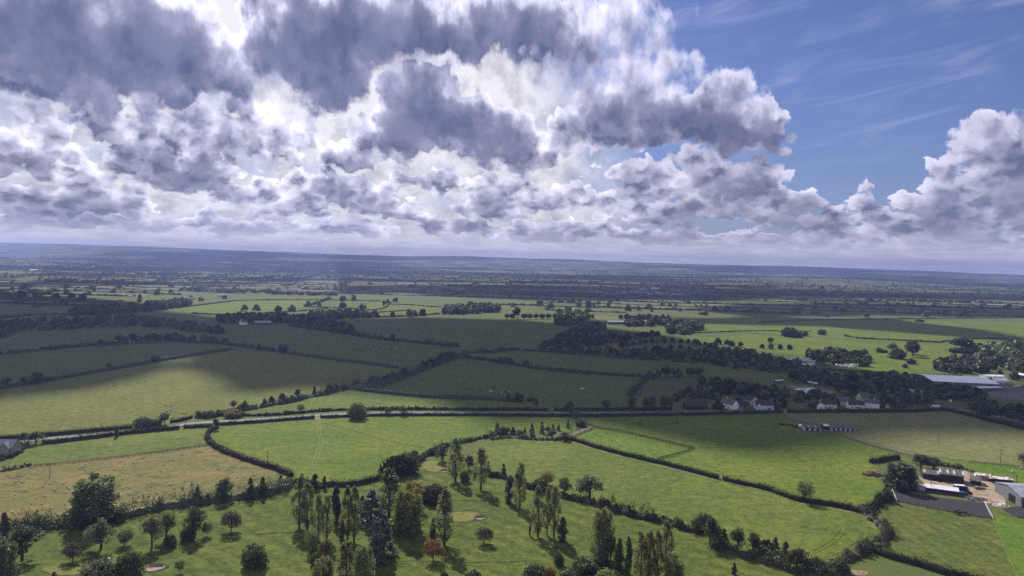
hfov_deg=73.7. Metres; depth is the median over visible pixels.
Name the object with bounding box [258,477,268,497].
conifer tree
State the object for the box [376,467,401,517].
poplar tree
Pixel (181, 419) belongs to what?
hedge
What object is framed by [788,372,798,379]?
broadleaf tree
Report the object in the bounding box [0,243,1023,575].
ground
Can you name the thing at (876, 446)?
fence
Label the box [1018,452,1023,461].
round tree
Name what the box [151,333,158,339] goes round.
broadleaf tree
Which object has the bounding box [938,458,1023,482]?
field
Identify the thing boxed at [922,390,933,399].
broadleaf tree
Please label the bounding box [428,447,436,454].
bush
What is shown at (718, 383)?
round tree
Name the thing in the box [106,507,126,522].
bush
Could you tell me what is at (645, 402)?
round tree
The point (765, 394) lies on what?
broadleaf tree
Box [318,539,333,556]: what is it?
broadleaf tree
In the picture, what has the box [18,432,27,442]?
broadleaf tree
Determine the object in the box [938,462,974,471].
hedge
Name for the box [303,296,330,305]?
hedge
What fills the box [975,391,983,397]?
broadleaf tree
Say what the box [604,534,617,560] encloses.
broadleaf tree
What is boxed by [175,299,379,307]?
hedge
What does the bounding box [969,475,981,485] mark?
farm shed
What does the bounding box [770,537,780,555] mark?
conifer tree
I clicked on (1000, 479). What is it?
rusty shed
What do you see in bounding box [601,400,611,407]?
broadleaf tree
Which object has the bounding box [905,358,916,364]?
bush
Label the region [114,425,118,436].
poplar tree
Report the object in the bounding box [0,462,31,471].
hedge
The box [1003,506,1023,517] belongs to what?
riding arena
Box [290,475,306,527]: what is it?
poplar tree
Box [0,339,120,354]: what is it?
hedge
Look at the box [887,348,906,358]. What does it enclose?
bush
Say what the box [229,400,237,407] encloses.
broadleaf tree
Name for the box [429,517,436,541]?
poplar tree
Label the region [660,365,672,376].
round tree
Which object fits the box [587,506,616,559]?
poplar tree
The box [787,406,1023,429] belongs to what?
hedge
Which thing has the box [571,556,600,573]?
bush
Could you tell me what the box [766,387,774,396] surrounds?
broadleaf tree
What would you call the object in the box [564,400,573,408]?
broadleaf tree
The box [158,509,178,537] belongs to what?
broadleaf tree
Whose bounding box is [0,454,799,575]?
golf course
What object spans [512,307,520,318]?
broadleaf tree
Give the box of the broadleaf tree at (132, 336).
[128,333,135,342]
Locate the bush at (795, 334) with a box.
[788,331,803,337]
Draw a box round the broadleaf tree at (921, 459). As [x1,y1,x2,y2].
[912,453,935,468]
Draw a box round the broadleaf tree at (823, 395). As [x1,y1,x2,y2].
[820,391,828,398]
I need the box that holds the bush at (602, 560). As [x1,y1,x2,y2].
[592,553,612,569]
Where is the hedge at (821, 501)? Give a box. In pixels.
[722,473,862,512]
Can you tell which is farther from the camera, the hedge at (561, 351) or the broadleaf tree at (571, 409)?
the hedge at (561, 351)
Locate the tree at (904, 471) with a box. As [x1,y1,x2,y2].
[881,461,919,492]
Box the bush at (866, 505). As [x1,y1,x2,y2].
[856,503,874,512]
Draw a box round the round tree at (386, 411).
[383,408,391,413]
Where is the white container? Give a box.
[914,483,925,490]
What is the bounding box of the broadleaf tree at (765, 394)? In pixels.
[760,391,769,399]
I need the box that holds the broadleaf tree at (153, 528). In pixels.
[138,514,166,548]
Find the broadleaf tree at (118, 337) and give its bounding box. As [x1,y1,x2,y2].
[114,335,122,341]
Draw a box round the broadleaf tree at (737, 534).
[729,527,746,547]
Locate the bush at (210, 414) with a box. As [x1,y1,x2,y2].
[201,410,218,418]
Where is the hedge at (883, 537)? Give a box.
[841,505,899,563]
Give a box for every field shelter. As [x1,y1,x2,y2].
[773,379,783,382]
[807,381,818,385]
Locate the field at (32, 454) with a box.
[9,428,210,466]
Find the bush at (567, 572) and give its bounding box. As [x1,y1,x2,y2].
[558,566,579,575]
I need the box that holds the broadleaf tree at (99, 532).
[81,517,116,548]
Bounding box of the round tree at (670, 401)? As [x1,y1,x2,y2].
[667,395,673,407]
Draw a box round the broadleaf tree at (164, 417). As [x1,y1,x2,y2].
[157,413,170,424]
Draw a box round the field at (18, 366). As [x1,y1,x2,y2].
[0,343,221,388]
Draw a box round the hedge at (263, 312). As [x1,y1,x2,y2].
[190,308,327,314]
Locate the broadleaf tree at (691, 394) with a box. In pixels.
[687,391,697,400]
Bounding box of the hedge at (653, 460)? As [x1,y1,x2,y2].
[559,434,719,478]
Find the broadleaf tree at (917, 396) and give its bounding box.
[911,392,921,403]
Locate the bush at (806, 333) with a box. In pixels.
[798,330,808,335]
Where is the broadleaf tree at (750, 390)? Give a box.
[746,387,754,394]
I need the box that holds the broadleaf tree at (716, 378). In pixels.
[713,376,721,380]
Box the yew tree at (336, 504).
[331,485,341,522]
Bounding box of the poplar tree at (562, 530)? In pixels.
[556,517,568,541]
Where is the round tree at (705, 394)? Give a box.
[699,389,710,401]
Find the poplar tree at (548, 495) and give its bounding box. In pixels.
[542,486,552,534]
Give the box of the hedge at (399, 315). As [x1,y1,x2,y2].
[345,313,440,317]
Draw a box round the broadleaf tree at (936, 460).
[925,457,942,468]
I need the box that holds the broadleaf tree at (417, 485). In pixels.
[404,482,422,500]
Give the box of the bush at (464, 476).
[459,469,470,482]
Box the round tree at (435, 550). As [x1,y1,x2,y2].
[423,539,444,560]
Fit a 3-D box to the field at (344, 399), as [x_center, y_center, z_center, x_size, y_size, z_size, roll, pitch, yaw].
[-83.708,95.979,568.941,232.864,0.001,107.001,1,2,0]
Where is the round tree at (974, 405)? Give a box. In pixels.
[968,401,980,411]
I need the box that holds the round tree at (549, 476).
[539,471,554,482]
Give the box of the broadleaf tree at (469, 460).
[465,455,474,468]
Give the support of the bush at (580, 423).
on the ground at (874, 565)
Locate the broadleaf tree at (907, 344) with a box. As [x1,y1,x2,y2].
[904,340,917,347]
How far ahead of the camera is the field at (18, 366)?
773.58 m
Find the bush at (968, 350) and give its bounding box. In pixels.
[961,346,975,353]
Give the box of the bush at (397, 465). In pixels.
[378,453,410,477]
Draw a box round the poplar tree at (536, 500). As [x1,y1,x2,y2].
[529,485,545,536]
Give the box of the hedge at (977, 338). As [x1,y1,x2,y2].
[938,337,1021,342]
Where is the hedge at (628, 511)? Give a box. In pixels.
[597,494,706,534]
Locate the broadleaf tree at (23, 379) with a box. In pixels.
[19,376,27,381]
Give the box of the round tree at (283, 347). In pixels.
[278,344,288,352]
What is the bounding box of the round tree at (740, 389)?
[735,384,745,395]
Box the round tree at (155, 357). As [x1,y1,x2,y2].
[150,355,160,360]
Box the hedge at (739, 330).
[691,330,810,332]
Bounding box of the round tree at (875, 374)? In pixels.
[871,373,882,376]
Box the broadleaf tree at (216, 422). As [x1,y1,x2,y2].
[213,419,219,429]
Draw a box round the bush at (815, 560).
[807,555,828,571]
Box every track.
[308,420,318,468]
[312,427,322,468]
[570,426,595,435]
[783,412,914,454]
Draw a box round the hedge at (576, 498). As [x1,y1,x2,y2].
[550,488,604,507]
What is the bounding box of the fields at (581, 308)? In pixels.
[0,259,1023,319]
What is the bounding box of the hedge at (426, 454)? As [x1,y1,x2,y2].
[416,429,508,461]
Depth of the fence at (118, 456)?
399.55 m
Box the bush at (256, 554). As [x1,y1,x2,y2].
[240,543,268,568]
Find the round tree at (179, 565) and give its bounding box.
[174,559,186,570]
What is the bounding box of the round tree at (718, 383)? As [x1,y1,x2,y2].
[713,380,722,387]
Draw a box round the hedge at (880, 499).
[864,490,895,512]
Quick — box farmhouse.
[239,319,246,324]
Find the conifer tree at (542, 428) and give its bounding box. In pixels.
[539,421,543,433]
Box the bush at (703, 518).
[690,512,715,532]
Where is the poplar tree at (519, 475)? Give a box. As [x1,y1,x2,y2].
[510,462,527,507]
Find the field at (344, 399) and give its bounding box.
[256,390,550,414]
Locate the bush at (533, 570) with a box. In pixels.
[522,562,546,575]
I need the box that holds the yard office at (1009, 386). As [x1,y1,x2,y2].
[998,383,1013,389]
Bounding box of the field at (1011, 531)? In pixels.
[992,513,1023,575]
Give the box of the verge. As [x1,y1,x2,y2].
[28,407,1023,441]
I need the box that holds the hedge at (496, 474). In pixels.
[482,468,551,493]
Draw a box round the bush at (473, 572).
[465,569,480,575]
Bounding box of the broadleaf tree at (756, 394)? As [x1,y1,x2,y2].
[752,391,760,398]
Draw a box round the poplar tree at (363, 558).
[351,544,375,575]
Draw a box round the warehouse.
[920,374,998,387]
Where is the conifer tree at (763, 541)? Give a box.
[758,539,768,553]
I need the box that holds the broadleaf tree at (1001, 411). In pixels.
[996,408,1005,417]
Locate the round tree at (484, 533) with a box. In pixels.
[474,526,493,543]
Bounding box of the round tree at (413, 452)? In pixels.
[411,450,418,457]
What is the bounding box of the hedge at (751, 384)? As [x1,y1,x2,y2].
[705,381,769,387]
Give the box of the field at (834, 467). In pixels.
[587,414,908,506]
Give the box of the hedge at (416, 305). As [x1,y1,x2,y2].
[392,303,441,306]
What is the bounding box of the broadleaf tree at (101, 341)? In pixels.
[97,339,104,346]
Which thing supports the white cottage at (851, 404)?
on the ground at (874, 565)
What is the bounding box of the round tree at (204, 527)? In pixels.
[200,521,212,533]
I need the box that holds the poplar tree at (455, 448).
[446,438,464,481]
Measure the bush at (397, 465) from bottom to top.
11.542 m
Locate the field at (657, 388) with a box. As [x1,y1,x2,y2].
[634,378,706,401]
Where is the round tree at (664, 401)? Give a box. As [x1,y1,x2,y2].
[659,394,667,410]
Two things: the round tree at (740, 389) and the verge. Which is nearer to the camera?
the verge
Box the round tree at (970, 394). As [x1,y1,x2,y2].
[963,390,974,398]
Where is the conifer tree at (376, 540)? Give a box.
[368,520,389,566]
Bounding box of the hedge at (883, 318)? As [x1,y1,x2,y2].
[757,317,1023,322]
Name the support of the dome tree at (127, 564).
on the golf course
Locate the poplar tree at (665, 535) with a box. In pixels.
[659,520,675,565]
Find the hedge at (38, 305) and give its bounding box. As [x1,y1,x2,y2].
[31,298,95,307]
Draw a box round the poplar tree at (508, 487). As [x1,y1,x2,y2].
[504,477,513,502]
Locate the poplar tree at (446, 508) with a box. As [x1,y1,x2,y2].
[430,488,455,545]
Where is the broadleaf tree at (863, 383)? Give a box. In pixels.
[857,381,865,388]
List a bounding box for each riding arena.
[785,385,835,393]
[894,491,990,517]
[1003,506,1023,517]
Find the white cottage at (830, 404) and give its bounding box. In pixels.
[821,398,837,408]
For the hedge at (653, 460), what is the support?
on the ground at (874, 565)
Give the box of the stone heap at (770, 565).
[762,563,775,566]
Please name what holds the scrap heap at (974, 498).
on the yard at (990, 494)
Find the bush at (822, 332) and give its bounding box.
[817,329,826,334]
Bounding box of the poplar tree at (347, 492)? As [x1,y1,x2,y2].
[338,485,353,539]
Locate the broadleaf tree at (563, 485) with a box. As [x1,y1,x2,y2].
[558,476,572,492]
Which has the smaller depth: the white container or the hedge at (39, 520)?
the hedge at (39, 520)
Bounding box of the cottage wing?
[816,400,824,408]
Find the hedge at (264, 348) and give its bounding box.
[174,337,274,351]
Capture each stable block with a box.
[801,424,820,430]
[829,424,854,431]
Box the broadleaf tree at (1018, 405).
[1015,402,1023,408]
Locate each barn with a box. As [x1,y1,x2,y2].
[254,321,271,324]
[682,402,707,409]
[920,468,939,480]
[937,467,963,483]
[995,482,1023,506]
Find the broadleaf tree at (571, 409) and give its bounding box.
[568,406,574,412]
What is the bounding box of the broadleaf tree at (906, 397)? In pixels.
[899,393,912,403]
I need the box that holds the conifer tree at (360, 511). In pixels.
[357,495,369,517]
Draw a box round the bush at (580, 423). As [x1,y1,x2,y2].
[575,418,586,426]
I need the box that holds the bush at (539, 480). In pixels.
[534,477,547,487]
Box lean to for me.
[976,386,1002,390]
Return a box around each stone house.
[0,439,21,454]
[856,391,870,400]
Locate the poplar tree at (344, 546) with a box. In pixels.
[334,540,354,575]
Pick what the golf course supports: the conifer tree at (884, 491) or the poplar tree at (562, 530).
the poplar tree at (562, 530)
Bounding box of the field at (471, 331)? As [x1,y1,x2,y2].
[322,317,562,346]
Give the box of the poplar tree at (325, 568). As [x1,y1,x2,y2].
[310,555,334,575]
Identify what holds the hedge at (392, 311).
on the ground at (874, 565)
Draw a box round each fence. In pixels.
[28,444,209,466]
[594,425,693,447]
[657,447,693,458]
[706,443,825,447]
[841,434,911,456]
[897,500,991,519]
[916,490,969,496]
[971,461,1023,468]
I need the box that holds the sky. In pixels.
[0,0,1023,274]
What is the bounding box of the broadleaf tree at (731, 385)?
[728,382,736,390]
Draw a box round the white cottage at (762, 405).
[753,400,774,409]
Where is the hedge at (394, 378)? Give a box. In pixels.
[348,351,469,388]
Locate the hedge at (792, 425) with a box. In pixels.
[779,422,801,428]
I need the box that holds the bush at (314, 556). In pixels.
[309,553,319,566]
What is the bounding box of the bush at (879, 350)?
[876,347,882,352]
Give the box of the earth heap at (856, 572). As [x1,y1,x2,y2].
[850,570,867,574]
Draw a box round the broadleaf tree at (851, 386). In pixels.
[847,383,856,389]
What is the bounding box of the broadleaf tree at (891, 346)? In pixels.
[886,343,897,349]
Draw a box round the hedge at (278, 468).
[203,425,295,476]
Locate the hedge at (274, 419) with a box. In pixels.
[219,415,314,424]
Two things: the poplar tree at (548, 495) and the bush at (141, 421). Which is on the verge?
the bush at (141, 421)
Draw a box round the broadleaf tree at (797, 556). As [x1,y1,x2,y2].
[785,547,812,572]
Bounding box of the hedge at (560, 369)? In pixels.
[460,353,643,376]
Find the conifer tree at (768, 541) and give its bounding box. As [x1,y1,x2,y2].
[762,539,772,553]
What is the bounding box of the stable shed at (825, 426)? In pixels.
[821,424,829,429]
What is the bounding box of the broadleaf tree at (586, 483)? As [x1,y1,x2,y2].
[572,474,603,498]
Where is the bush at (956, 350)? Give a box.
[948,347,962,352]
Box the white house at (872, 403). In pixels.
[861,398,879,408]
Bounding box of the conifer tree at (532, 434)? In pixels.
[529,423,535,437]
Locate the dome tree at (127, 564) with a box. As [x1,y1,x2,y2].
[110,549,146,575]
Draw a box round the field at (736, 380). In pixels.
[712,376,762,391]
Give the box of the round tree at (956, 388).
[952,386,962,390]
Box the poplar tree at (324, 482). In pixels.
[322,476,326,488]
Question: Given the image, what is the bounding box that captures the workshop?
[979,374,1005,378]
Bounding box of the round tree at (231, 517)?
[219,510,242,531]
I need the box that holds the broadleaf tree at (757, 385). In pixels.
[754,382,760,389]
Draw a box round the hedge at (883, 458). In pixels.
[868,453,899,462]
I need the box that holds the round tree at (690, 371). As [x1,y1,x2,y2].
[684,367,695,376]
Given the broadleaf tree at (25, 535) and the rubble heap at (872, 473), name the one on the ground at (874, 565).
the rubble heap at (872, 473)
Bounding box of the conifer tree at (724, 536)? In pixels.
[719,529,728,542]
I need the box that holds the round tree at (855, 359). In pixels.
[850,356,860,363]
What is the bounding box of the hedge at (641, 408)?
[554,406,672,410]
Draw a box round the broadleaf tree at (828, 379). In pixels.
[822,375,832,385]
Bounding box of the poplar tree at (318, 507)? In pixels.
[311,494,324,532]
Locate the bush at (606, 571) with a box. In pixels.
[595,567,623,575]
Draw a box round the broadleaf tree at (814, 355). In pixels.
[810,352,817,358]
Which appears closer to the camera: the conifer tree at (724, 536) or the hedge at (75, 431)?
the conifer tree at (724, 536)
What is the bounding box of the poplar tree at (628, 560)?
[622,536,632,575]
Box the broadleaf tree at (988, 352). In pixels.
[985,349,992,356]
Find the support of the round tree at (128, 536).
on the golf course
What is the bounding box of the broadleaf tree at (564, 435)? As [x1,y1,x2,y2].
[559,431,569,439]
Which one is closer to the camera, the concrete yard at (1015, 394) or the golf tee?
the golf tee
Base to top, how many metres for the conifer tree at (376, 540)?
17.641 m
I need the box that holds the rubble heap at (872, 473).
[861,471,884,476]
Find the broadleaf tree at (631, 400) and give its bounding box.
[626,395,636,410]
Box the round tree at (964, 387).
[961,384,970,390]
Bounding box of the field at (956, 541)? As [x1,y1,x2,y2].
[878,500,1014,575]
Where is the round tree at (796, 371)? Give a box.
[787,368,799,374]
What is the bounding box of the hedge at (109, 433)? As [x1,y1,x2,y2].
[41,424,179,443]
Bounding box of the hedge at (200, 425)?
[183,423,212,427]
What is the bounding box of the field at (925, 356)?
[703,335,970,373]
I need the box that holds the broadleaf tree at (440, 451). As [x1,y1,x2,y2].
[434,445,447,461]
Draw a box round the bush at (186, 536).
[179,526,196,542]
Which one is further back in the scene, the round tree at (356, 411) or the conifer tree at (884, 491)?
the round tree at (356, 411)
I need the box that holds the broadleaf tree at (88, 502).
[60,471,124,529]
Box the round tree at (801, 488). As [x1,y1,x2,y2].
[797,480,815,497]
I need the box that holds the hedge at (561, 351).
[462,346,695,362]
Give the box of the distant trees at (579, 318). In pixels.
[0,244,1023,415]
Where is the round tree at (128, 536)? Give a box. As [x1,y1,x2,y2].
[115,529,133,545]
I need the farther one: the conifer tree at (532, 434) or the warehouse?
the warehouse
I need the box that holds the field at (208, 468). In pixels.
[0,446,291,527]
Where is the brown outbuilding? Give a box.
[737,401,749,407]
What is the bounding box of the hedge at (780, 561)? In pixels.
[707,534,850,575]
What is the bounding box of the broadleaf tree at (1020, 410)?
[1015,407,1023,417]
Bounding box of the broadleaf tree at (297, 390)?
[294,388,299,395]
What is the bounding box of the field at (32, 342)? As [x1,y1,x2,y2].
[0,331,116,352]
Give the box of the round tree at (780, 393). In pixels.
[774,390,785,396]
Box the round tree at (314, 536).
[304,526,320,551]
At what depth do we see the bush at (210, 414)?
503.02 m
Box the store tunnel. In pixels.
[991,378,1008,381]
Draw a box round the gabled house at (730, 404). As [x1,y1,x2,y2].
[720,397,738,409]
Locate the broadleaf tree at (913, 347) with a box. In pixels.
[905,342,919,356]
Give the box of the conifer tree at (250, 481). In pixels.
[245,477,255,500]
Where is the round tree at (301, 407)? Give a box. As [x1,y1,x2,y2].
[297,404,305,411]
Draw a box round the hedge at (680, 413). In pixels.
[579,409,782,416]
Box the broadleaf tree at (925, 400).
[921,397,930,404]
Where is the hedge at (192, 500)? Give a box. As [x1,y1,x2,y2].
[128,474,292,516]
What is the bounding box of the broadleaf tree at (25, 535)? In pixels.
[2,524,45,560]
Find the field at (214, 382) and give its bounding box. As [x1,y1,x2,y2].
[0,351,399,438]
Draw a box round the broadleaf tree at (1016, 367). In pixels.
[1011,364,1021,370]
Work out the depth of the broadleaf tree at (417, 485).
326.54 m
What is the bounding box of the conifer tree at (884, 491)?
[881,483,892,500]
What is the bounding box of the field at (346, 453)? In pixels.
[213,416,570,483]
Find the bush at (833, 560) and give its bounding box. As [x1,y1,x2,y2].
[827,557,850,575]
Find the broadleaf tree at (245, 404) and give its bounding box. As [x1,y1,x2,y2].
[238,400,249,411]
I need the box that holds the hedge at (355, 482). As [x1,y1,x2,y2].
[329,471,383,486]
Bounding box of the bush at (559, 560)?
[553,551,564,566]
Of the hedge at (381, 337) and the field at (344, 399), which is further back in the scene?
the hedge at (381, 337)
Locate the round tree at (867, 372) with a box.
[862,369,871,375]
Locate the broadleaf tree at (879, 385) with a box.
[875,381,884,391]
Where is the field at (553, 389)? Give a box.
[382,360,640,410]
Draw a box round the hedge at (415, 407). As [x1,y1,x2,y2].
[218,405,548,416]
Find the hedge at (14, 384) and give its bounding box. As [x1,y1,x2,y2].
[0,347,232,388]
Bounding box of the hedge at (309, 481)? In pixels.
[288,476,331,487]
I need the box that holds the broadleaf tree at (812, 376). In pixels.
[810,371,819,378]
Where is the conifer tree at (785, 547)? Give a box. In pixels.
[779,541,791,559]
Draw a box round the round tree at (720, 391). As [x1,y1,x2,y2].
[715,387,724,396]
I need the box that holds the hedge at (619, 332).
[604,330,639,333]
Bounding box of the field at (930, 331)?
[699,318,1023,344]
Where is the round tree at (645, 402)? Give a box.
[641,396,649,410]
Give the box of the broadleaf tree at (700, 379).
[697,376,703,384]
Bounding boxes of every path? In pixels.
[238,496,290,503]
[254,531,301,534]
[321,422,424,447]
[421,500,516,531]
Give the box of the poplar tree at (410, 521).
[389,480,427,537]
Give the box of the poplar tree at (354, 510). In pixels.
[345,485,360,541]
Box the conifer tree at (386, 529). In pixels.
[373,514,398,558]
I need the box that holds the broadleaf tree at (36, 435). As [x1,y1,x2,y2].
[24,431,45,443]
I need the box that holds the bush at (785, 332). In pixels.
[780,327,797,336]
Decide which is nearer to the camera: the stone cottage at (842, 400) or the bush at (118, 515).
the bush at (118, 515)
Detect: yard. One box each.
[917,469,1005,503]
[987,388,1023,399]
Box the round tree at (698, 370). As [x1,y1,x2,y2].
[693,366,704,376]
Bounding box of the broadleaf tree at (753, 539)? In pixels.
[747,532,760,548]
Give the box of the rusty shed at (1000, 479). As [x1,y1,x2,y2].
[989,476,1013,482]
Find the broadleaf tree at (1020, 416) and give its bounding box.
[1017,412,1023,423]
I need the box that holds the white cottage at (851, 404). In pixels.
[846,399,864,408]
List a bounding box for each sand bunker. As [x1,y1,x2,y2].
[142,563,169,572]
[439,469,449,472]
[473,515,487,520]
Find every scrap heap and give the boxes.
[965,496,986,500]
[988,502,1009,506]
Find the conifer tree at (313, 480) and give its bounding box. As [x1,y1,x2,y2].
[310,473,322,488]
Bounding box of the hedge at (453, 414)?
[320,411,572,417]
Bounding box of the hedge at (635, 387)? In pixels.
[626,374,648,395]
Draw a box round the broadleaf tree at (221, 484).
[213,477,234,496]
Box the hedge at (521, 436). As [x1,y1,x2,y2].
[489,434,561,440]
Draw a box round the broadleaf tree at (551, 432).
[546,430,556,436]
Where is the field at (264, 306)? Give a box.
[179,298,321,312]
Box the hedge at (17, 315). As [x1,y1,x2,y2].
[0,312,111,317]
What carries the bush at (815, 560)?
on the ground at (874, 565)
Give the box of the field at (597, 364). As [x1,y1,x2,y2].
[479,351,693,374]
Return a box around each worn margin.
[573,442,715,480]
[727,482,876,529]
[837,434,913,454]
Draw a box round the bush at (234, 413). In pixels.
[224,409,243,418]
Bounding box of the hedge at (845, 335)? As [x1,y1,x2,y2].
[844,334,937,342]
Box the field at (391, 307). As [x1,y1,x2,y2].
[351,300,453,313]
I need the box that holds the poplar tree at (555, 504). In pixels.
[546,486,561,538]
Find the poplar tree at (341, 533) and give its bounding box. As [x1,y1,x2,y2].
[338,521,344,539]
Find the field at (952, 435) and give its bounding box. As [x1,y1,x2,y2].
[780,411,1023,464]
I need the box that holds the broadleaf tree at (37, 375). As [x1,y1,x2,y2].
[27,372,45,383]
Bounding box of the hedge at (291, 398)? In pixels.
[194,383,348,417]
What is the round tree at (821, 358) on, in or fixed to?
on the ground at (874, 565)
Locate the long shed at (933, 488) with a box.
[924,483,959,495]
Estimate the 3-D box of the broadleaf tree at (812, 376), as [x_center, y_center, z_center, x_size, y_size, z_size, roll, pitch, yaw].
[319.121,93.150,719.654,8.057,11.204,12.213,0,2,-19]
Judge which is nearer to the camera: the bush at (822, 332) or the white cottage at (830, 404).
the white cottage at (830, 404)
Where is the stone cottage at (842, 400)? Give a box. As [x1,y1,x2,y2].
[835,395,849,405]
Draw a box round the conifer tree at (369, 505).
[359,489,385,529]
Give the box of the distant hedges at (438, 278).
[0,257,1023,316]
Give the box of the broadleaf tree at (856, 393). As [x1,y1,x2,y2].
[852,389,862,396]
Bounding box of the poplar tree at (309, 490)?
[298,482,315,531]
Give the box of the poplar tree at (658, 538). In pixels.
[650,530,665,575]
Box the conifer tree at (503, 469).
[500,464,506,474]
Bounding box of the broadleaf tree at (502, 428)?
[498,426,505,432]
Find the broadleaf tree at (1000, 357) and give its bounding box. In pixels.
[996,354,1003,363]
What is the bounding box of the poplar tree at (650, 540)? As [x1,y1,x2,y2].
[642,530,657,575]
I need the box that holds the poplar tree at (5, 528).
[0,512,11,538]
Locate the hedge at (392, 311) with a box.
[378,309,412,312]
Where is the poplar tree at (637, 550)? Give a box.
[633,531,650,575]
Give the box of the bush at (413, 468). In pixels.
[398,451,421,476]
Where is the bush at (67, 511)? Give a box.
[60,509,79,522]
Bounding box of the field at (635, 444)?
[575,428,690,459]
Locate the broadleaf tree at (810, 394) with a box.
[806,391,813,397]
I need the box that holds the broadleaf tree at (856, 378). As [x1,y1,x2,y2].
[852,376,858,381]
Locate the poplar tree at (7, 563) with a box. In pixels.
[0,537,23,575]
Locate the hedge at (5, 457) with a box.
[0,440,29,460]
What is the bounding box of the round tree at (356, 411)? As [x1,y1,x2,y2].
[346,402,368,419]
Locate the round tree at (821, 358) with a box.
[817,354,826,364]
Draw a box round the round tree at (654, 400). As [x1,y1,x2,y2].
[648,395,656,410]
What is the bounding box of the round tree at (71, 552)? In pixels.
[60,542,84,560]
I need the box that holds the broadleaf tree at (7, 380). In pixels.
[0,377,12,384]
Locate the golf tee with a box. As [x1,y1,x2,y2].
[453,506,472,510]
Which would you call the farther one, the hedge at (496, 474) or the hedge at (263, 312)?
the hedge at (263, 312)
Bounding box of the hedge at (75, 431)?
[0,423,132,438]
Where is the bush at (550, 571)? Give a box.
[545,566,556,575]
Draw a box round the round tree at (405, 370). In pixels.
[400,367,408,372]
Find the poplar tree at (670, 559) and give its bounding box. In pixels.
[659,551,684,575]
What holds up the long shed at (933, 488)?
on the ground at (874, 565)
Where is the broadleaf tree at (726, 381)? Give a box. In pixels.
[723,378,731,384]
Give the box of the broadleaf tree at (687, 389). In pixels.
[684,385,693,393]
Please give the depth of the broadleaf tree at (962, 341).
995.10 m
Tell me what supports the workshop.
on the ground at (874, 565)
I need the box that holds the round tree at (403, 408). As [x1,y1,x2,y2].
[398,405,406,412]
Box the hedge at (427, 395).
[355,385,522,401]
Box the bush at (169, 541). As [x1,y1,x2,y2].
[163,534,177,548]
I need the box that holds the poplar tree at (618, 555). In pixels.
[613,537,623,573]
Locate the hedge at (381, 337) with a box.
[288,323,459,346]
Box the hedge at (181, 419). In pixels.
[170,415,192,422]
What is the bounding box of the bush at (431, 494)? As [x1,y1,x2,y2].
[420,483,451,505]
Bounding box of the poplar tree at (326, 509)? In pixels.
[320,495,335,540]
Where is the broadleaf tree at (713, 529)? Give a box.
[702,516,723,545]
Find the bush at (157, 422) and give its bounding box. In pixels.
[148,419,162,426]
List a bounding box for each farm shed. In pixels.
[606,320,624,323]
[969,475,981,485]
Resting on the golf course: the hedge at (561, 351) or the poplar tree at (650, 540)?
the poplar tree at (650, 540)
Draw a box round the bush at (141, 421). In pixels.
[131,416,153,428]
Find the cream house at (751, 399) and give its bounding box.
[744,394,757,405]
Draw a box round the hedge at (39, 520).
[1,502,133,529]
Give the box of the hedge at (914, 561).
[868,541,993,575]
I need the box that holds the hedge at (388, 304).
[304,302,391,309]
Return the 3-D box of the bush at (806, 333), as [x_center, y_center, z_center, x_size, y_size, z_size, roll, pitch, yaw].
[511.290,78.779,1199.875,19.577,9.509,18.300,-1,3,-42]
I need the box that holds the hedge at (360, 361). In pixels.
[269,349,397,367]
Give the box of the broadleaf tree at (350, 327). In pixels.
[344,323,354,331]
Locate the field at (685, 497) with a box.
[471,436,879,562]
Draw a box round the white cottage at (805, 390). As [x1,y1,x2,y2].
[803,386,813,393]
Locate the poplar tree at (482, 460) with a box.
[471,447,490,489]
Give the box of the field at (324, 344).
[226,327,458,367]
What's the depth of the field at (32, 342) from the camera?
925.76 m
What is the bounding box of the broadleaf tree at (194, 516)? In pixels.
[180,505,207,533]
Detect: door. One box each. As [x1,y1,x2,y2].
[942,477,948,481]
[1008,493,1015,503]
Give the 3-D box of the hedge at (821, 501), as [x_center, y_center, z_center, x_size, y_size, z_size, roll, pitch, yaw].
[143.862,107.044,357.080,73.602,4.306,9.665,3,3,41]
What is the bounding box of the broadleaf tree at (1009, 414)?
[1002,410,1016,421]
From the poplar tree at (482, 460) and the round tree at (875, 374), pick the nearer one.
the poplar tree at (482, 460)
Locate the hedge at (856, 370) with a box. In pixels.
[816,367,962,375]
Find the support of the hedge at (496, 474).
on the golf course
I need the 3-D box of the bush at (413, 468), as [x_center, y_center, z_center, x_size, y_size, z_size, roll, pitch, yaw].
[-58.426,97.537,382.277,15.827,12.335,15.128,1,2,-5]
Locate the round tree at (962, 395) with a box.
[957,391,967,398]
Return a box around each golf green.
[42,566,80,574]
[422,460,448,471]
[450,511,478,521]
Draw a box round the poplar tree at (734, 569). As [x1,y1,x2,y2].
[731,562,736,574]
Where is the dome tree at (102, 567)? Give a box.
[77,555,115,575]
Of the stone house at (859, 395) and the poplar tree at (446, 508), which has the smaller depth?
the poplar tree at (446, 508)
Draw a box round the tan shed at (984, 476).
[975,472,990,480]
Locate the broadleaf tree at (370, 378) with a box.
[367,376,373,383]
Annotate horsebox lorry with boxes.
[953,484,967,490]
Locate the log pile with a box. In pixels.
[974,486,985,489]
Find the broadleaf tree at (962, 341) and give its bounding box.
[947,336,976,348]
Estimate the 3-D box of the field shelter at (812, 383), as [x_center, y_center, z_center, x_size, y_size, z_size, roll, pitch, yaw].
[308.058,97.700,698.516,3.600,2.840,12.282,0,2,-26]
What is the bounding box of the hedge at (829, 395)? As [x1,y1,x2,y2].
[791,390,853,397]

